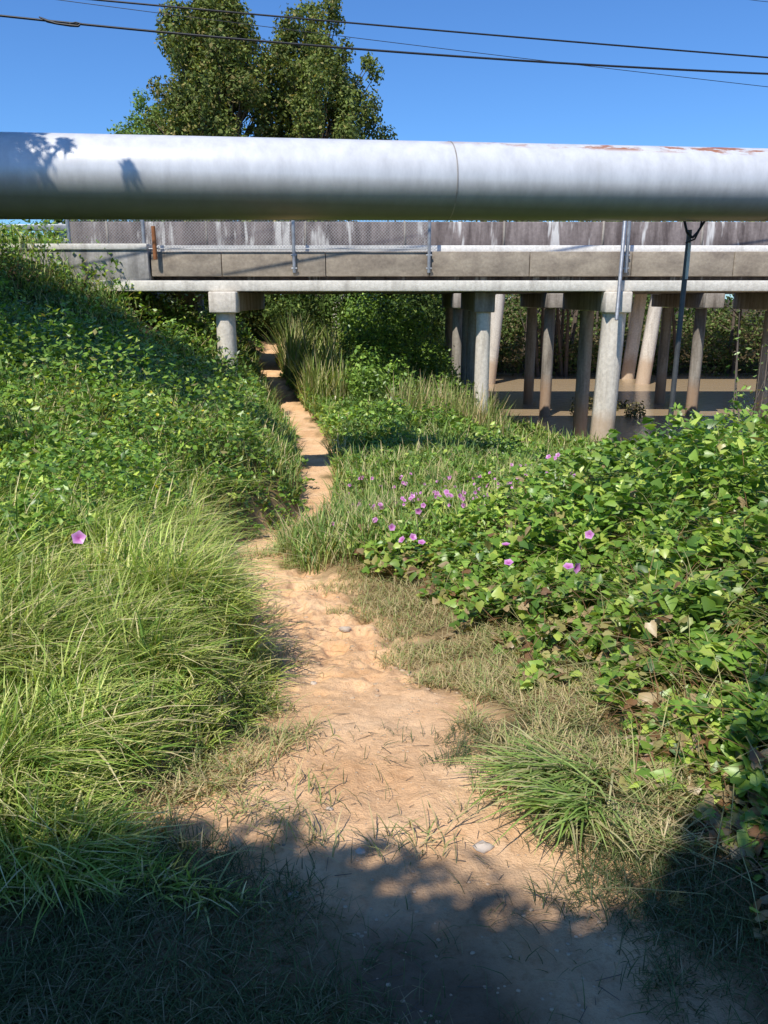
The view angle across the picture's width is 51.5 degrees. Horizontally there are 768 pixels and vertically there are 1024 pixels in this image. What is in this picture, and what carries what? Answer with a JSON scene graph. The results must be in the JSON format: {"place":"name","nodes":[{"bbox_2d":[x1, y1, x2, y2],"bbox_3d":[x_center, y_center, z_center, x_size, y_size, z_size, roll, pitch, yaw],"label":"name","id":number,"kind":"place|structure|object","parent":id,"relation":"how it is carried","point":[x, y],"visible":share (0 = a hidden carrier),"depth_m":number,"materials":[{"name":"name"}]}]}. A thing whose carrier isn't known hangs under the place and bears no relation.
{"place":"outdoors","nodes":[
{"label":"outdoors","id":0,"kind":"place"},
{"bbox_2d":[0,386,317,944],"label":"long grass","id":1,"kind":"structure","parent":0,"point":[161,574],"depth_m":3.15,"materials":[{"name":"green plant"}]},
{"bbox_2d":[0,254,767,1023],"bbox_3d":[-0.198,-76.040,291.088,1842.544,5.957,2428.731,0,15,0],"label":"ground","id":2,"kind":"structure","parent":0,"point":[430,878],"depth_m":2.38,"materials":[{"name":"soil"}]},
{"bbox_2d":[0,223,66,243],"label":"guardrail","id":3,"kind":"object","parent":2,"relation":"on","point":[62,226],"visible":0.27,"depth_m":21.16,"materials":[{"name":"metal"}]},
{"bbox_2d":[0,244,241,401],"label":"slope shrubs","id":4,"kind":"object","parent":2,"relation":"on","point":[113,315],"visible":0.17,"depth_m":17.65,"materials":[{"name":"green plant"}]},
{"bbox_2d":[0,318,248,488],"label":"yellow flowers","id":5,"kind":"object","parent":2,"relation":"on","point":[72,391],"visible":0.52,"depth_m":8.55,"materials":[{"name":"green plant"}]},
{"bbox_2d":[107,88,186,221],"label":"cottonwood tree","id":6,"kind":"object","parent":2,"relation":"on","point":[137,121],"visible":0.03,"depth_m":47.32,"materials":[{"name":"green plant"}]},
{"bbox_2d":[0,219,316,626],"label":"weed leaves","id":7,"kind":"object","parent":2,"relation":"on","point":[50,460],"visible":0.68,"depth_m":9.29,"materials":[{"name":"green plant"}]},
{"bbox_2d":[130,0,308,326],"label":"cottonwood tree","id":8,"kind":"object","parent":2,"relation":"on","point":[214,88],"visible":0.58,"depth_m":39.63,"materials":[{"name":"green plant"}]},
{"bbox_2d":[136,220,444,347],"bbox_3d":[-3.831,-9.199,37.715,17.959,8.926,14.271,0,15,0],"label":"bush mass","id":9,"kind":"object","parent":2,"relation":"on","point":[433,309],"visible":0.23,"depth_m":33.89,"materials":[{"name":"green plant"}]},
{"bbox_2d":[258,304,355,387],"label":"reeds","id":10,"kind":"object","parent":2,"relation":"on","point":[293,342],"visible":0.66,"depth_m":25.28,"materials":[{"name":"green plant"}]},
{"bbox_2d":[251,0,398,326],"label":"cottonwood tree","id":11,"kind":"object","parent":2,"relation":"on","point":[315,109],"visible":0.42,"depth_m":41.82,"materials":[{"name":"green plant"}]},
{"bbox_2d":[286,338,367,410],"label":"reeds","id":12,"kind":"object","parent":2,"relation":"on","point":[326,380],"visible":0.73,"depth_m":20.30,"materials":[{"name":"green plant"}]},
{"bbox_2d":[71,453,593,573],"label":"pink flowers","id":13,"kind":"object","parent":2,"relation":"on","point":[79,537],"visible":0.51,"depth_m":7.15,"materials":[{"name":"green plant"}]},
{"bbox_2d":[231,543,493,899],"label":"stones","id":14,"kind":"object","parent":2,"relation":"on","point":[483,846],"visible":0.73,"depth_m":2.40,"materials":[{"name":"grey stone"}]},
{"bbox_2d":[0,221,727,574],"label":"tall grass","id":15,"kind":"structure","parent":2,"relation":"on","point":[306,531],"depth_m":10.98,"materials":[{"name":"green plant"}]},
{"bbox_2d":[0,221,767,449],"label":"concrete bridge","id":16,"kind":"structure","parent":2,"relation":"on","point":[548,267],"depth_m":19.49,"materials":[{"name":"concrete"}]},
{"bbox_2d":[65,220,630,272],"bbox_3d":[-0.842,-6.658,18.859,13.420,1.900,0.078,0,15,0],"label":"chain link fence","id":17,"kind":"object","parent":16,"relation":"on","point":[293,248],"visible":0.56,"depth_m":18.89,"materials":[{"name":"metal"}]},
{"bbox_2d":[151,226,157,259],"bbox_3d":[-5.437,-6.369,18.844,0.092,0.750,0.092,0,15,0],"label":"rusty marker post","id":18,"kind":"object","parent":17,"relation":"attached to","point":[154,243],"visible":1,"depth_m":18.81,"materials":[{"name":"metal"}]},
{"bbox_2d":[0,668,767,1023],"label":"short grass","id":19,"kind":"structure","parent":2,"relation":"on","point":[150,1010],"depth_m":2.02,"materials":[{"name":"green plant"}]},
{"bbox_2d":[0,132,767,221],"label":"steel pipeline","id":20,"kind":"object","parent":2,"relation":"on","point":[63,176],"visible":1,"depth_m":10.38,"materials":[{"name":"silver metal"}]},
{"bbox_2d":[0,685,767,1023],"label":"pebbles","id":21,"kind":"object","parent":2,"relation":"on","point":[370,855],"visible":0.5,"depth_m":2.19,"materials":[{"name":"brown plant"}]},
{"bbox_2d":[36,219,766,331],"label":"distant trees","id":22,"kind":"object","parent":2,"relation":"on","point":[686,312],"visible":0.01,"depth_m":48.51,"materials":[{"name":"green plant"}]},
{"bbox_2d":[331,293,477,409],"bbox_3d":[0.521,-4.718,24.037,4.438,4.493,10.836,0,15,0],"label":"climbing vine bush","id":23,"kind":"object","parent":2,"relation":"on","point":[375,337],"visible":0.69,"depth_m":24.13,"materials":[{"name":"green plant"}]},
{"bbox_2d":[113,523,697,1023],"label":"pebbles","id":24,"kind":"object","parent":2,"relation":"on","point":[403,789],"visible":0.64,"depth_m":2.52,"materials":[{"name":"brown stone"}]},
{"bbox_2d":[338,351,519,426],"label":"tall weeds","id":25,"kind":"object","parent":2,"relation":"on","point":[427,376],"visible":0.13,"depth_m":21.37,"materials":[{"name":"green plant"}]},
{"bbox_2d":[330,396,551,461],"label":"bushes","id":26,"kind":"object","parent":2,"relation":"on","point":[387,424],"visible":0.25,"depth_m":14.83,"materials":[{"name":"green plant"}]},
{"bbox_2d":[374,368,518,442],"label":"dry reeds","id":27,"kind":"object","parent":2,"relation":"on","point":[478,413],"visible":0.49,"depth_m":17.52,"materials":[{"name":"green plant"}]},
{"bbox_2d":[331,294,661,384],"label":"concrete pillar","id":28,"kind":"structure","parent":2,"relation":"on","point":[647,354],"depth_m":37.74,"materials":[{"name":"grey concrete"}]},
{"bbox_2d":[275,324,767,554],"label":"weed leaves","id":29,"kind":"object","parent":2,"relation":"on","point":[334,423],"visible":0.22,"depth_m":12.31,"materials":[{"name":"green plant"}]},
{"bbox_2d":[289,397,767,943],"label":"vine","id":30,"kind":"object","parent":2,"relation":"on","point":[709,594],"depth_m":4.36,"materials":[{"name":"green plant"}]},
{"bbox_2d":[434,719,653,860],"bbox_3d":[0.487,0.903,2.642,0.672,0.213,0.825,0,15,0],"label":"broad grass clump","id":31,"kind":"object","parent":2,"relation":"on","point":[540,768],"visible":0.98,"depth_m":2.59,"materials":[{"name":"green plant"}]},
{"bbox_2d":[540,438,635,453],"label":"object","id":32,"kind":"object","parent":2,"relation":"on","point":[565,448],"visible":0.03,"depth_m":18.78,"materials":[{"name":"green plant"}]},
{"bbox_2d":[434,294,763,376],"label":"distant tree trunks","id":33,"kind":"object","parent":2,"relation":"on","point":[559,329],"visible":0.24,"depth_m":41.58,"materials":[{"name":"brown plant"}]},
{"bbox_2d":[442,294,767,376],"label":"bank brush","id":34,"kind":"object","parent":2,"relation":"on","point":[713,329],"visible":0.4,"depth_m":43.05,"materials":[{"name":"green plant"}]},
{"bbox_2d":[569,396,645,418],"bbox_3d":[8.082,-3.776,29.130,2.640,1.028,4.255,3,15,11],"label":"bank brush","id":35,"kind":"object","parent":2,"relation":"on","point":[632,412],"visible":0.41,"depth_m":27.58,"materials":[{"name":"green plant"}]},
{"bbox_2d":[666,221,705,437],"bbox_3d":[4.839,-2.314,13.005,0.350,4.939,0.345,11,18,35],"label":"steel pole","id":36,"kind":"object","parent":2,"relation":"on","point":[689,236],"visible":0.81,"depth_m":12.91,"materials":[{"name":"metal"}]},
{"bbox_2d":[726,309,767,431],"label":"sapling","id":37,"kind":"object","parent":2,"relation":"on","point":[736,377],"visible":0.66,"depth_m":9.56,"materials":[{"name":"green plant"}]},
{"bbox_2d":[0,14,767,74],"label":"overhead cable","id":38,"kind":"object","parent":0,"point":[349,48],"visible":1,"depth_m":15.98,"materials":[{"name":"rubber"}]},
{"bbox_2d":[39,16,80,26],"bbox_3d":[-6.143,-9.297,15.094,0.807,0.196,0.056,1,15,2],"label":"cable splice","id":39,"kind":"object","parent":38,"relation":"attached to","point":[71,24],"visible":1,"depth_m":15.09,"materials":[{"name":"rubber"}]},
{"bbox_2d":[0,0,767,299],"label":"sky","id":40,"kind":"structure","parent":0,"point":[54,78],"materials":[{"name":"blue"}]},
{"bbox_2d":[64,517,738,872],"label":"dry path grass","id":41,"kind":"structure","parent":0,"point":[499,674],"depth_m":3.04,"materials":[{"name":"green plant"}]},
{"bbox_2d":[60,0,767,86],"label":"overhead cable","id":42,"kind":"object","parent":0,"point":[399,43],"visible":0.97,"depth_m":18.00,"materials":[{"name":"rubber"}]},
{"bbox_2d":[93,0,767,57],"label":"overhead cable","id":43,"kind":"object","parent":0,"point":[426,29],"visible":1,"depth_m":16.09,"materials":[{"name":"rubber"}]},
{"bbox_2d":[488,373,767,449],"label":"river water","id":44,"kind":"structure","parent":0,"point":[716,393],"depth_m":32.29,"materials":[{"name":"beige liquid"}]}
]}

